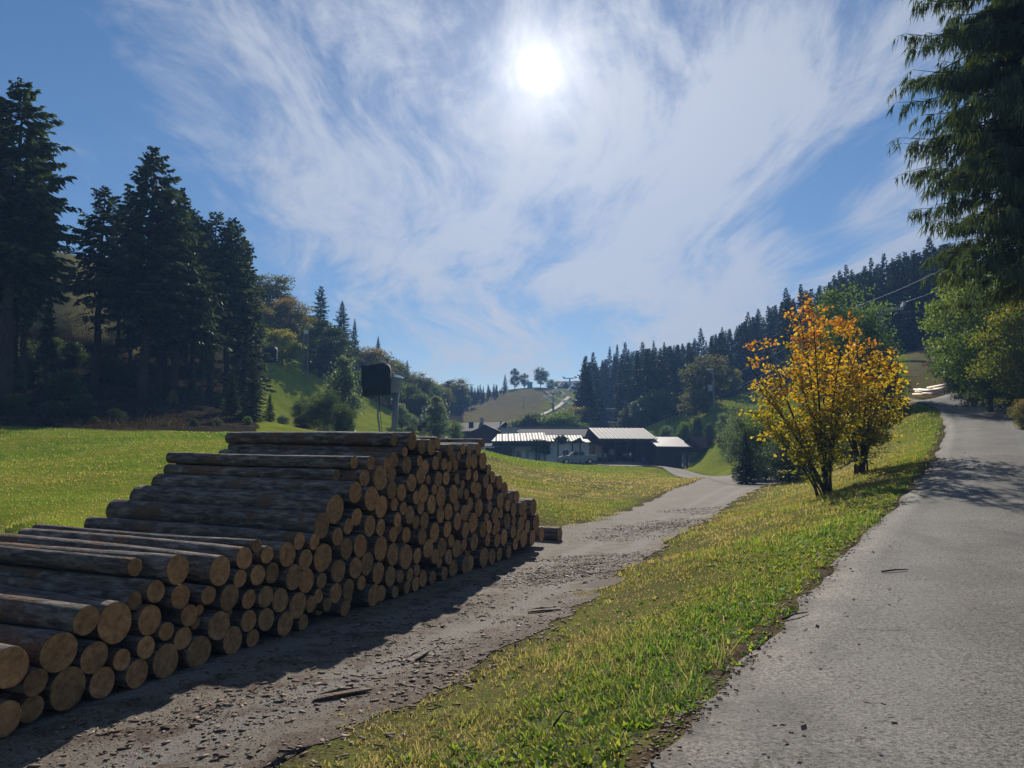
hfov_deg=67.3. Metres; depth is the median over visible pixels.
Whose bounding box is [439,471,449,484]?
log
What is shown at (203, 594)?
log
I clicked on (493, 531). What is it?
log
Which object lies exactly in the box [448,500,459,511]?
log
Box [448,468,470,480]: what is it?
log
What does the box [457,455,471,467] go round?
log
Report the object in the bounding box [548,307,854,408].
cable
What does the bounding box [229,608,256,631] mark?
log
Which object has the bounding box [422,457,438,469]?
log
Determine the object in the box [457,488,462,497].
log
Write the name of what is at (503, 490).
log
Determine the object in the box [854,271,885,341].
spruce
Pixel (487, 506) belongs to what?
log
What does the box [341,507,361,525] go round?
log
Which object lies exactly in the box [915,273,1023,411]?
broadleaf tree
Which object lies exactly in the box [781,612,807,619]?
stick
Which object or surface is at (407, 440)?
log
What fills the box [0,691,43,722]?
log
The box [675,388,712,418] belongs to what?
broadleaf tree
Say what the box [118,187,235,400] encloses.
spruce tree
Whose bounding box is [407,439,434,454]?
log
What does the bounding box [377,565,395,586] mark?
log
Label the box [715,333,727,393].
spruce
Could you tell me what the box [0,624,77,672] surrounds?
log
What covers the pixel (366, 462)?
log
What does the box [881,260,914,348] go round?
spruce
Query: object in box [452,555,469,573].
log
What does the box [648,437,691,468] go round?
shed
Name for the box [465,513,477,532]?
log
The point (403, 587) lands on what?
log
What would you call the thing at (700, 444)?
wood store
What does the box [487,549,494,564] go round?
log
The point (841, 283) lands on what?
spruce
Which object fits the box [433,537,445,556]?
log
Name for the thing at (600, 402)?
spruce
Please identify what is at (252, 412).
young spruce
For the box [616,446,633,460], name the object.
tractor
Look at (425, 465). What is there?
log
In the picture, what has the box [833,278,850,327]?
spruce
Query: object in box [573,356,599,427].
spruce
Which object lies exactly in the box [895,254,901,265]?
spruce
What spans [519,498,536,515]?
log
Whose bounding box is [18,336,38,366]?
undergrowth shrub
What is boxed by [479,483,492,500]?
log
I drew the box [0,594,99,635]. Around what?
log
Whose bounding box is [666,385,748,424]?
pasture fence
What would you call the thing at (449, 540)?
log
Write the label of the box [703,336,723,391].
spruce
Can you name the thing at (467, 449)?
log
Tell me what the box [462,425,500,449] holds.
timber house
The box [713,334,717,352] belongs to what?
spruce
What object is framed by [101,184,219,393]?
spruce tree
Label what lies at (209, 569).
log
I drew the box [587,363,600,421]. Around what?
spruce
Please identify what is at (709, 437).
door
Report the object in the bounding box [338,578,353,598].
log
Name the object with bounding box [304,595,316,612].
log
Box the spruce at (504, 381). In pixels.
[502,375,508,389]
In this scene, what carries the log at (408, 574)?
on the log at (403, 587)
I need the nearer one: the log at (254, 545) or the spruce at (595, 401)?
the log at (254, 545)
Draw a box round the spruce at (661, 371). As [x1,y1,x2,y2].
[644,348,678,419]
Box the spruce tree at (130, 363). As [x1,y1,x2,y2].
[123,276,139,365]
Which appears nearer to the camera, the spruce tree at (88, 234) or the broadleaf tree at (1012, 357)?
the broadleaf tree at (1012, 357)
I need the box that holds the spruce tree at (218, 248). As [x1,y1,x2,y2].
[202,212,252,392]
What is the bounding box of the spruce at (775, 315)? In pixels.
[767,305,779,347]
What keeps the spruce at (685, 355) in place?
on the ground at (288, 383)
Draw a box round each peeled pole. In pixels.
[912,393,943,395]
[913,389,937,392]
[915,389,946,392]
[927,383,953,388]
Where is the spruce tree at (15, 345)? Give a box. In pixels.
[0,296,55,389]
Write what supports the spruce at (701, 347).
on the ground at (288, 383)
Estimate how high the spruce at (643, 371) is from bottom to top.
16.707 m
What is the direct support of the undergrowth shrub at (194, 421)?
on the ground at (288, 383)
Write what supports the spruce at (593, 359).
on the ground at (288, 383)
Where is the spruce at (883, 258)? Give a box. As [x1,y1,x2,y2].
[877,253,887,280]
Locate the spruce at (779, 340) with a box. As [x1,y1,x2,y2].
[767,299,798,388]
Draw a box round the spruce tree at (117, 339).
[94,215,131,367]
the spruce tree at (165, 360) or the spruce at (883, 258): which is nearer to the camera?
the spruce tree at (165, 360)
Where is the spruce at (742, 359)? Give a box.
[729,325,751,381]
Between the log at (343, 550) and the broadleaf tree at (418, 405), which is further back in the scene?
the broadleaf tree at (418, 405)
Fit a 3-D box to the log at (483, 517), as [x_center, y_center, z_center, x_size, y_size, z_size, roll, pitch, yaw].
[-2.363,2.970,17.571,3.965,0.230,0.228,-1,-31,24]
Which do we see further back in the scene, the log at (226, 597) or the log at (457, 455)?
the log at (457, 455)
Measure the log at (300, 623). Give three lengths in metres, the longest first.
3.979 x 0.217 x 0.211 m
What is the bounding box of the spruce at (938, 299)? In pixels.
[921,243,967,343]
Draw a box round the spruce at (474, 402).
[471,388,478,407]
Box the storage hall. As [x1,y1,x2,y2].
[511,427,588,441]
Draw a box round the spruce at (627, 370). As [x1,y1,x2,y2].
[620,353,634,405]
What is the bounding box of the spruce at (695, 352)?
[692,341,699,375]
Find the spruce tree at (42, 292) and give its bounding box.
[0,139,77,404]
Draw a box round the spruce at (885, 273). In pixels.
[878,264,889,306]
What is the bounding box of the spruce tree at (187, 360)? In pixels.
[182,208,204,368]
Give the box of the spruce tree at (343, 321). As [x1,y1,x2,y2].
[330,301,359,357]
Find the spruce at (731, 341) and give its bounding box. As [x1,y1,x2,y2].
[724,329,735,369]
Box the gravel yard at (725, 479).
[557,454,784,486]
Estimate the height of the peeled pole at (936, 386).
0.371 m
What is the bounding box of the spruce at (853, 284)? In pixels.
[848,274,861,299]
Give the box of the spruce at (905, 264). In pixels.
[900,257,918,347]
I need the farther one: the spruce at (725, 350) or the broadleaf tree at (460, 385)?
the broadleaf tree at (460, 385)
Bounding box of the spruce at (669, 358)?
[662,346,682,413]
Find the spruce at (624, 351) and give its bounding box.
[621,342,627,362]
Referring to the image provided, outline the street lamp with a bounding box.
[706,369,714,422]
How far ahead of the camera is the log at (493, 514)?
17.23 m
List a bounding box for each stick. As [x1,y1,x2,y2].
[552,710,574,726]
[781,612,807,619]
[881,569,907,571]
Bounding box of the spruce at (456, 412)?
[455,400,458,414]
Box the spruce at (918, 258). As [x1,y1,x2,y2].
[906,252,933,345]
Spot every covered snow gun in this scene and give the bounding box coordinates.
[263,347,277,382]
[361,363,391,431]
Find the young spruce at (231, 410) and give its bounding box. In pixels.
[218,370,241,414]
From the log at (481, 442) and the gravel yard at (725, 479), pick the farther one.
the gravel yard at (725, 479)
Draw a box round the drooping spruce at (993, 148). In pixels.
[886,0,1023,319]
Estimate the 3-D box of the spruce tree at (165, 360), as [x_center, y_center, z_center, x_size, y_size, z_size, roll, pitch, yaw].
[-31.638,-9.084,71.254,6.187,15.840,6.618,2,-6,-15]
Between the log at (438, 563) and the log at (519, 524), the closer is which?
the log at (438, 563)
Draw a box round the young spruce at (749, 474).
[730,428,763,483]
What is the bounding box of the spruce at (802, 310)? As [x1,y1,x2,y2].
[784,291,811,385]
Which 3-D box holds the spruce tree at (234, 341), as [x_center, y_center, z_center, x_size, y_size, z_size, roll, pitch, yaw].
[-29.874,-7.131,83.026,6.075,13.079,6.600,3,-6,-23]
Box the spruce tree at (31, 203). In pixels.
[0,77,87,413]
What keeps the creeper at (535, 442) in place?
attached to the white workshop
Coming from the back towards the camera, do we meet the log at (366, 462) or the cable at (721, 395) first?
the cable at (721, 395)
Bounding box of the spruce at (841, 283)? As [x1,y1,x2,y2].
[835,277,857,351]
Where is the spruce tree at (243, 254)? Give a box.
[225,236,267,379]
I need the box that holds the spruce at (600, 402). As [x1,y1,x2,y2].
[592,363,607,420]
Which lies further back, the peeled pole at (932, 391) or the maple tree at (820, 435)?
the peeled pole at (932, 391)
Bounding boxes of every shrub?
[0,393,30,414]
[15,357,51,385]
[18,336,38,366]
[35,336,63,354]
[46,369,90,399]
[57,341,91,365]
[63,392,96,415]
[89,416,98,422]
[103,321,137,343]
[105,407,127,421]
[165,389,178,404]
[189,419,199,425]
[211,418,221,424]
[234,412,245,419]
[243,416,252,424]
[276,414,289,423]
[289,397,316,429]
[300,388,348,430]
[320,354,368,430]
[330,402,355,430]
[390,403,413,429]
[404,414,418,432]
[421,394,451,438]
[439,420,464,438]
[505,418,530,427]
[517,412,549,426]
[530,414,570,426]
[545,379,556,387]
[548,411,593,427]
[562,406,599,427]
[658,425,674,436]
[674,422,692,440]
[691,416,702,435]
[704,423,713,435]
[714,413,732,441]
[715,399,766,478]
[715,435,726,448]
[736,408,788,480]
[753,433,818,482]
[827,436,859,464]
[878,428,891,441]
[920,349,951,377]
[923,346,934,359]
[928,339,968,377]
[943,373,1007,406]
[972,369,1023,413]
[1007,399,1023,429]
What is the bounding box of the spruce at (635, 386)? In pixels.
[626,351,645,427]
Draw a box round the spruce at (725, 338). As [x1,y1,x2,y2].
[723,331,731,376]
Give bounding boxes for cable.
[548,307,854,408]
[549,314,857,421]
[567,303,901,410]
[860,245,987,304]
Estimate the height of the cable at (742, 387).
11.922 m
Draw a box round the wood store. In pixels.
[681,435,713,451]
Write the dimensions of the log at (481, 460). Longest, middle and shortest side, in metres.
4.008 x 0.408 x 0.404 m
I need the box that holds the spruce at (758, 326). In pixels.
[751,315,768,368]
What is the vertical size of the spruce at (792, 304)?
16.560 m
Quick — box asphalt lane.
[645,393,1023,767]
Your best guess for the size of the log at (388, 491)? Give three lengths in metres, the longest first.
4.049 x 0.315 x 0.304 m
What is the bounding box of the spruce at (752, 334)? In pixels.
[746,317,763,360]
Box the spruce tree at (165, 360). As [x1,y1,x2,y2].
[153,205,186,366]
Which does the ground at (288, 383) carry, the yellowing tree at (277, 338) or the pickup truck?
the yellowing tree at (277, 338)
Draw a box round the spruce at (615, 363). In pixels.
[603,356,623,402]
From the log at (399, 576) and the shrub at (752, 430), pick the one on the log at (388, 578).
the log at (399, 576)
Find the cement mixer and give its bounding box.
[608,449,614,460]
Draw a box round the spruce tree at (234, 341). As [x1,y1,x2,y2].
[215,298,263,363]
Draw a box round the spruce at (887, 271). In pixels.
[878,263,891,298]
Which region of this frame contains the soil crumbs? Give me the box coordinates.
[625,425,945,767]
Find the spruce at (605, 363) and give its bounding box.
[603,359,609,404]
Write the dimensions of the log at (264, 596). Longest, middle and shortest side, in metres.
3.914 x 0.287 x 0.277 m
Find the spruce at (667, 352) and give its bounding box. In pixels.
[658,346,680,413]
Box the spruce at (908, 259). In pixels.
[906,256,914,344]
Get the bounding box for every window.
[469,422,473,427]
[515,450,520,457]
[562,449,568,455]
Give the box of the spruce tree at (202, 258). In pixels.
[186,216,233,391]
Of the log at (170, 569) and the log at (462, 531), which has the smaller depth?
the log at (170, 569)
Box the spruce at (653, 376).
[642,348,663,422]
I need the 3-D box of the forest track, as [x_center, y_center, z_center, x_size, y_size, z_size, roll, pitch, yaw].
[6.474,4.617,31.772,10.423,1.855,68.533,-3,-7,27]
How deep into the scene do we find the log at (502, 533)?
17.75 m
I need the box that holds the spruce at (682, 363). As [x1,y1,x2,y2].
[675,345,683,407]
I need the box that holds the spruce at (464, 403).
[461,387,465,407]
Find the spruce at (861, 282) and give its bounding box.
[852,273,880,335]
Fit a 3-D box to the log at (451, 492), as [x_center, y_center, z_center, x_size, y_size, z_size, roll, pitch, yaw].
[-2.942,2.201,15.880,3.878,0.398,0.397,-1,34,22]
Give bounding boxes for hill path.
[542,396,570,414]
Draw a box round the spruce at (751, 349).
[735,321,761,376]
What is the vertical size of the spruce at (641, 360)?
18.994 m
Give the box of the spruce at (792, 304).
[769,299,805,383]
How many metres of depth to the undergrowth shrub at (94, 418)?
42.91 m
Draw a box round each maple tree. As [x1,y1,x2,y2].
[736,292,875,496]
[803,308,927,474]
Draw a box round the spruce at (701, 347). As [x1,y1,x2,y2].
[692,328,707,376]
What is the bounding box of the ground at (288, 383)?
[0,251,1015,767]
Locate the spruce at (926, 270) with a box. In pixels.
[909,249,938,339]
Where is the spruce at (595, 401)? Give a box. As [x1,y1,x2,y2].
[572,364,600,426]
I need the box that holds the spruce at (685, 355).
[681,343,694,370]
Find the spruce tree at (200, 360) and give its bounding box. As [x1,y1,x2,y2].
[188,226,225,365]
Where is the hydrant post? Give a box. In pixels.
[391,373,402,431]
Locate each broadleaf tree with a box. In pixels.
[252,274,296,319]
[255,298,276,331]
[261,297,318,341]
[292,318,352,378]
[300,327,318,357]
[309,339,363,376]
[349,370,362,399]
[355,346,404,378]
[373,357,408,377]
[380,381,407,406]
[388,383,424,411]
[399,362,411,384]
[405,371,435,393]
[405,392,433,417]
[414,380,447,402]
[433,383,456,408]
[441,381,459,405]
[442,378,473,401]
[464,391,471,403]
[509,368,519,388]
[520,373,529,387]
[532,366,550,387]
[616,407,632,427]
[628,398,652,427]
[637,389,681,421]
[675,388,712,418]
[678,353,732,408]
[723,366,743,393]
[781,331,845,401]
[796,278,909,416]
[837,351,912,427]
[866,378,911,429]
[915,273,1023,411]
[954,261,1021,345]
[961,300,1023,411]
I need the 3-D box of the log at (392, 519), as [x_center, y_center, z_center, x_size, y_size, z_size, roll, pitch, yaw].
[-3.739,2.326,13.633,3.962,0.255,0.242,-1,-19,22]
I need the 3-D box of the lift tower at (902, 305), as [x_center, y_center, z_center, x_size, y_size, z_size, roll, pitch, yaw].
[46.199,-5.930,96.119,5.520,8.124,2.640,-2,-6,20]
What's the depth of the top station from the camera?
324.26 m
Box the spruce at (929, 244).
[923,236,934,258]
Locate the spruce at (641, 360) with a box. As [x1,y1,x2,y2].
[627,350,645,401]
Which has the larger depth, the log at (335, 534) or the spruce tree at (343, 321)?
the spruce tree at (343, 321)
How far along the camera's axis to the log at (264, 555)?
9.62 m
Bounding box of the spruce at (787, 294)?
[778,288,790,309]
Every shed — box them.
[584,428,656,463]
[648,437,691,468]
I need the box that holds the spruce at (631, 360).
[625,350,633,381]
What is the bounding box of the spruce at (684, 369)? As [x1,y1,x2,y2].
[677,344,693,402]
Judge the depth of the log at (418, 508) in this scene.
13.68 m
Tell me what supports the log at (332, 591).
on the log at (315, 612)
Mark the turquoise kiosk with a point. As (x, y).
(529, 384)
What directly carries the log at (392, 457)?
on the log
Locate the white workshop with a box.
[484,433,590,461]
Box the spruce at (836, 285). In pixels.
[832,279,839,313]
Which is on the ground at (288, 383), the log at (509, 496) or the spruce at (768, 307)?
the spruce at (768, 307)
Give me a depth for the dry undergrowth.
52.64 m
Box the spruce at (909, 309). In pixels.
[895,254,940,348]
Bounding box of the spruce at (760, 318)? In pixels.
[752,309,766,341]
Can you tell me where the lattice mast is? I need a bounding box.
[301,330,307,377]
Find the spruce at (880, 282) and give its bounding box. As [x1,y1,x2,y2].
[858,268,893,350]
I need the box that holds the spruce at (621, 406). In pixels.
[610,355,629,427]
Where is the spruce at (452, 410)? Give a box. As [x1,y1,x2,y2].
[450,400,454,413]
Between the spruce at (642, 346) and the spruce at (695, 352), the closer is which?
the spruce at (695, 352)
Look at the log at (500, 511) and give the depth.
17.74 m
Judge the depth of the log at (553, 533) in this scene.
21.78 m
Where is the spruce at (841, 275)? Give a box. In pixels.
[836,270,842,280]
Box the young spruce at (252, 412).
[239,359,269,420]
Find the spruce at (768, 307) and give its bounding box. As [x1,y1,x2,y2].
[763,306,770,330]
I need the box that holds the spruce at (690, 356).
[678,343,700,404]
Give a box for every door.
[521,449,528,458]
[525,449,532,459]
[707,435,712,446]
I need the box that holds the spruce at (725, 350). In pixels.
[714,333,731,383]
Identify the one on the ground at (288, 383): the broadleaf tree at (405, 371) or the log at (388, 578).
the broadleaf tree at (405, 371)
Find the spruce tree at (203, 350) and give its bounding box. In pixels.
[191,296,219,402]
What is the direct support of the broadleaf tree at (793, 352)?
on the ground at (288, 383)
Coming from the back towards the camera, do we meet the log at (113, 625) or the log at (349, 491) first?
the log at (349, 491)
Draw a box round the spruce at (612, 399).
[606,356,617,403]
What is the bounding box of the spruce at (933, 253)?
[913,246,940,342]
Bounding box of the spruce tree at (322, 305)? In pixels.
[308,286,331,336]
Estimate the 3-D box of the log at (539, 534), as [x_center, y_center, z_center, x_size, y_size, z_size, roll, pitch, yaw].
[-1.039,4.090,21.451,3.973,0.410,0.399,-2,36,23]
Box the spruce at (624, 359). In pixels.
[612,354,629,414]
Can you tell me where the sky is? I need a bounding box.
[0,0,1023,392]
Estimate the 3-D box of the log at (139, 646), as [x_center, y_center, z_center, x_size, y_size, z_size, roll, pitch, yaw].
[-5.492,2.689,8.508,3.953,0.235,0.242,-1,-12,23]
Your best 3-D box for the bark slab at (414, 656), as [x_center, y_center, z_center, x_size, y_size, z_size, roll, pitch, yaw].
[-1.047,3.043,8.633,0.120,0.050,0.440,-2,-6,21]
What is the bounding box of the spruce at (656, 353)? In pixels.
[652,348,659,373]
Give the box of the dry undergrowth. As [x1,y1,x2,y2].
[0,304,247,430]
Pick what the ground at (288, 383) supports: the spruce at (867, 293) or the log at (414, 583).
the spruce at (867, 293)
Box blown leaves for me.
[689,404,987,767]
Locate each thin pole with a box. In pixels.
[417,415,421,435]
[422,406,426,435]
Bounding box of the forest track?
[0,478,762,767]
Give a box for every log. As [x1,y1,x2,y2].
[0,533,229,585]
[0,542,188,584]
[0,545,142,575]
[0,564,164,602]
[0,575,141,609]
[0,584,131,643]
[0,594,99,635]
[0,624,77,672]
[0,643,28,688]
[0,666,47,696]
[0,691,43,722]
[0,698,21,737]
[17,528,251,568]
[32,523,261,552]
[38,665,85,710]
[70,637,107,673]
[82,666,114,698]
[84,516,304,549]
[92,528,295,566]
[103,646,130,670]
[106,499,328,538]
[106,633,154,658]
[111,517,318,549]
[113,657,147,688]
[128,603,160,635]
[129,485,343,523]
[142,584,189,609]
[144,641,177,678]
[149,621,173,640]
[151,474,361,502]
[154,625,191,649]
[159,604,196,626]
[163,464,339,480]
[166,452,357,468]
[176,617,199,629]
[177,464,369,486]
[177,634,210,667]
[181,583,215,604]
[182,582,238,611]
[187,603,203,615]
[190,609,229,640]
[209,626,241,654]
[217,453,390,471]
[219,449,397,466]
[220,454,373,469]
[225,432,397,445]
[225,568,245,587]
[228,443,407,456]
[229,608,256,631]
[231,564,264,585]
[233,588,255,608]
[238,607,273,630]
[240,584,272,607]
[241,629,258,646]
[251,545,272,563]
[251,562,278,583]
[258,611,292,635]
[260,564,301,590]
[262,431,415,449]
[265,586,287,612]
[283,591,305,618]
[286,568,313,592]
[291,614,307,630]
[292,549,311,570]
[303,610,321,615]
[304,588,322,603]
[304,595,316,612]
[309,543,331,571]
[312,572,326,588]
[314,597,331,611]
[319,526,342,545]
[321,559,344,582]
[321,582,341,603]
[321,599,349,615]
[329,518,352,534]
[329,537,351,559]
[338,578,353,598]
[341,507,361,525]
[341,556,361,578]
[343,533,366,557]
[343,575,365,589]
[344,486,378,510]
[350,583,379,606]
[351,515,374,536]
[359,552,372,575]
[361,495,386,517]
[364,561,383,584]
[365,535,386,560]
[367,465,386,489]
[372,518,384,535]
[375,542,397,565]
[377,480,395,498]
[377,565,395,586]
[378,585,385,601]
[381,512,400,526]
[382,526,396,541]
[385,586,397,597]
[386,498,397,510]
[386,501,406,514]
[386,543,411,569]
[387,467,395,480]
[392,581,409,593]
[394,456,410,473]
[394,474,415,491]
[394,484,405,500]
[394,569,403,582]
[395,527,410,542]
[396,523,401,534]
[400,491,419,503]
[400,567,412,581]
[401,505,413,523]
[401,515,419,529]
[405,528,425,544]
[407,439,424,453]
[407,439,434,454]
[407,455,421,466]
[407,467,424,483]
[407,501,423,514]
[408,539,432,557]
[409,564,419,575]
[409,576,418,591]
[411,547,420,563]
[414,484,427,502]
[414,512,428,528]
[416,437,439,448]
[416,570,426,586]
[418,557,441,567]
[419,549,437,563]
[419,566,447,580]
[420,451,440,459]
[420,459,428,474]
[420,569,435,584]
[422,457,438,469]
[422,475,430,483]
[423,495,435,513]
[425,483,436,494]
[425,522,438,542]
[426,471,441,486]
[428,461,451,471]
[428,507,443,522]
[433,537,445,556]
[434,486,445,506]
[435,444,452,455]
[437,458,446,470]
[437,521,450,537]
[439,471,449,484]
[440,439,484,446]
[440,443,480,455]
[440,484,457,503]
[441,452,454,463]
[441,549,451,564]
[441,559,457,576]
[442,503,451,519]
[443,512,460,529]
[444,534,453,547]
[446,540,460,557]
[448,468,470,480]
[448,473,458,484]
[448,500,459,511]
[450,521,468,537]
[451,444,464,454]
[451,459,457,470]
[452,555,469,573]
[454,452,460,459]
[454,538,466,550]
[455,480,464,488]
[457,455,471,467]
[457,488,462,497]
[457,488,468,499]
[457,497,472,510]
[458,504,468,520]
[461,554,473,570]
[462,550,469,554]
[463,445,470,454]
[464,470,477,481]
[464,481,475,493]
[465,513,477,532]
[465,533,477,550]
[469,454,476,468]
[469,482,480,498]
[469,498,482,516]
[470,547,487,567]
[473,452,486,469]
[473,521,485,536]
[476,474,488,487]
[477,464,490,475]
[477,513,488,522]
[477,533,489,546]
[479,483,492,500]
[481,500,491,512]
[482,507,498,523]
[483,546,501,560]
[485,520,491,532]
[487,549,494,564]
[488,471,494,482]
[488,533,499,546]
[489,475,502,488]
[489,525,495,534]
[490,492,502,508]
[492,519,499,532]
[493,482,507,496]
[498,508,502,518]
[498,529,506,545]
[498,545,510,558]
[499,513,509,528]
[502,499,509,510]
[503,492,512,502]
[503,502,515,516]
[505,538,517,549]
[506,525,515,538]
[508,490,518,503]
[510,517,515,525]
[514,528,520,540]
[515,502,523,515]
[515,516,523,530]
[518,500,526,510]
[518,530,526,547]
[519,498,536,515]
[523,520,529,532]
[525,529,534,545]
[526,514,538,531]
[535,527,543,540]
[539,526,561,540]
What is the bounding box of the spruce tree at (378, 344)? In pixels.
[376,338,380,361]
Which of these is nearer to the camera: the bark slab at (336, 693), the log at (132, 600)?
the bark slab at (336, 693)
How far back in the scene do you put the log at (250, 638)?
9.25 m
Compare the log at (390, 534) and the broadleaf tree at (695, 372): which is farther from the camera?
the broadleaf tree at (695, 372)
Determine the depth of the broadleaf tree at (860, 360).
54.70 m
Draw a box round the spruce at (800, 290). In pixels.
[795,284,802,324]
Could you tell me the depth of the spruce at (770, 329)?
161.09 m
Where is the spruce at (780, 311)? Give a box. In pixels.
[768,302,785,360]
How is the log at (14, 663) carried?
on the log
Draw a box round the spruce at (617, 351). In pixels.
[615,345,619,364]
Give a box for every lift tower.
[544,391,561,407]
[562,376,576,388]
[856,301,905,353]
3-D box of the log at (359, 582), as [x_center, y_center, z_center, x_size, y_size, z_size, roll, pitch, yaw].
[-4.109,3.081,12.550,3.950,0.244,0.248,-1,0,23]
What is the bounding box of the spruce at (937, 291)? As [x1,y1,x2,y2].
[923,244,969,326]
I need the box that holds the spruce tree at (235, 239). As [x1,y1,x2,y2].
[209,217,269,394]
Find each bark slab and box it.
[313,687,371,700]
[406,650,428,661]
[528,607,560,611]
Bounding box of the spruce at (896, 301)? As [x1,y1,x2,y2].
[882,261,914,350]
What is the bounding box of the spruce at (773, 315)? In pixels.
[766,307,781,359]
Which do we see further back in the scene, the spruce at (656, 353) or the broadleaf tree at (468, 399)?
the broadleaf tree at (468, 399)
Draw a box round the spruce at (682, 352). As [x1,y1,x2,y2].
[680,343,686,362]
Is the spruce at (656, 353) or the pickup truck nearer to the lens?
the pickup truck
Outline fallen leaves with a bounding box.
[709,451,927,520]
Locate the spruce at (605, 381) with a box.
[598,360,608,405]
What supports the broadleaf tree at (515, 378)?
on the ground at (288, 383)
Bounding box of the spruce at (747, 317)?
[745,312,751,331]
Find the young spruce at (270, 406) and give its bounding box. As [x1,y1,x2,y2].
[261,394,277,421]
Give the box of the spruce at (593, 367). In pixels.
[591,363,602,415]
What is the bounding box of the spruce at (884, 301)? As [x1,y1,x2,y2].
[882,263,909,352]
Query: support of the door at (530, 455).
in the white workshop
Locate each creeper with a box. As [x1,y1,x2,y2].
[529,439,547,452]
[540,441,553,454]
[550,434,570,443]
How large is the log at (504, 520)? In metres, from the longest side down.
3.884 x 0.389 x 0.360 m
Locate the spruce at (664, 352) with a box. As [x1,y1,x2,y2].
[660,347,673,415]
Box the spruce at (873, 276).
[869,268,883,302]
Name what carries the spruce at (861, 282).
on the ground at (288, 383)
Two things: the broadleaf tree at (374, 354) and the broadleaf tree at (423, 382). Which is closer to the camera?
the broadleaf tree at (374, 354)
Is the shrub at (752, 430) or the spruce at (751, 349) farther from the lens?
the spruce at (751, 349)
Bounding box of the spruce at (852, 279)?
[848,275,859,333]
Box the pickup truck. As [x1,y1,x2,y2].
[557,451,597,463]
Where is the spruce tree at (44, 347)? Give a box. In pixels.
[35,298,58,392]
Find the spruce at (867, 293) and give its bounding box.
[858,272,887,353]
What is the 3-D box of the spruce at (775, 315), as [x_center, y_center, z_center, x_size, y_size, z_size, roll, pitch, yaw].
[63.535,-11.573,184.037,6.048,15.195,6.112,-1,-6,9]
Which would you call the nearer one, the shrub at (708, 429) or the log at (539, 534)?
the log at (539, 534)
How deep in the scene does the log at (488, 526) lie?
16.90 m
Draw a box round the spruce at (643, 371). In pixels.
[632,349,659,426]
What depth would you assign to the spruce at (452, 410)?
199.29 m
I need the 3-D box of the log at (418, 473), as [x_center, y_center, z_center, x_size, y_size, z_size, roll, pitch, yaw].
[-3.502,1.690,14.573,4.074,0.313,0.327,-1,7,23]
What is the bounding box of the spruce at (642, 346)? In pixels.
[634,342,644,360]
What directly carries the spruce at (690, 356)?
on the ground at (288, 383)
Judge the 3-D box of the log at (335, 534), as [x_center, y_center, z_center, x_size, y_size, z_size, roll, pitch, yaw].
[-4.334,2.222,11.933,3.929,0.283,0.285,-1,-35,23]
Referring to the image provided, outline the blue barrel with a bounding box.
[641,457,645,463]
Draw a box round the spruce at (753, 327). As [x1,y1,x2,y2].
[746,317,763,370]
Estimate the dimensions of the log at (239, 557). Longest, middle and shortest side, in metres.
3.989 x 0.300 x 0.294 m
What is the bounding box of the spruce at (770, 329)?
[755,308,780,372]
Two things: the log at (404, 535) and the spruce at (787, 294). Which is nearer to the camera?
the log at (404, 535)
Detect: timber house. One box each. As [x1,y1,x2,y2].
[450,418,507,433]
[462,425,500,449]
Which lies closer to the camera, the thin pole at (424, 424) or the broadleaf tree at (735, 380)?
the thin pole at (424, 424)
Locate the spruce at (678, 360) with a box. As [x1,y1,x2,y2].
[665,345,686,408]
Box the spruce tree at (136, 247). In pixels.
[61,145,225,402]
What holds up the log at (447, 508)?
on the log at (444, 529)
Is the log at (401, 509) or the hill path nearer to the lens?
the log at (401, 509)
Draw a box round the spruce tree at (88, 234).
[61,185,141,389]
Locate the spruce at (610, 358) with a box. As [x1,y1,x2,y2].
[607,347,611,374]
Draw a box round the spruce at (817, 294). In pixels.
[811,288,822,316]
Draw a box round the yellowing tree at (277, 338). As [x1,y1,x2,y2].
[261,328,306,365]
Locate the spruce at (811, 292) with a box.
[797,289,825,367]
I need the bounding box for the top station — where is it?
[555,381,577,388]
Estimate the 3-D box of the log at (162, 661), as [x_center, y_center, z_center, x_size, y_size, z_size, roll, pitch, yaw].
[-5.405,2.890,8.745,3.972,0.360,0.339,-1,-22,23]
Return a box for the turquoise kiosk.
[527,382,532,387]
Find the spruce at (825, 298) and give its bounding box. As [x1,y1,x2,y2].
[819,286,829,326]
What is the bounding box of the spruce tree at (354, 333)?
[350,319,363,373]
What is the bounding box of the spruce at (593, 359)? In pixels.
[589,352,605,406]
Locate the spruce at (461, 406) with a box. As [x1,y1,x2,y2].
[458,393,463,414]
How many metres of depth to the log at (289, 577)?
10.04 m
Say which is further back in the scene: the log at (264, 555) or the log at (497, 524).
the log at (497, 524)
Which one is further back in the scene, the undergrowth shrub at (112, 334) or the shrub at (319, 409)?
the undergrowth shrub at (112, 334)
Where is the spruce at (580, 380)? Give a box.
[573,357,599,415]
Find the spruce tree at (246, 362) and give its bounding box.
[214,248,275,402]
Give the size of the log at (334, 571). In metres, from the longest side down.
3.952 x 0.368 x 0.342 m
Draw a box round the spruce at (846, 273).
[843,264,849,280]
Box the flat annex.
[498,428,519,441]
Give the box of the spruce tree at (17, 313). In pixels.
[0,117,61,329]
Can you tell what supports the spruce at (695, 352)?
on the ground at (288, 383)
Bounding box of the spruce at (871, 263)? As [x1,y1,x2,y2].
[867,257,874,275]
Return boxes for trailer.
[594,446,611,461]
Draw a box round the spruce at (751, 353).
[733,322,758,378]

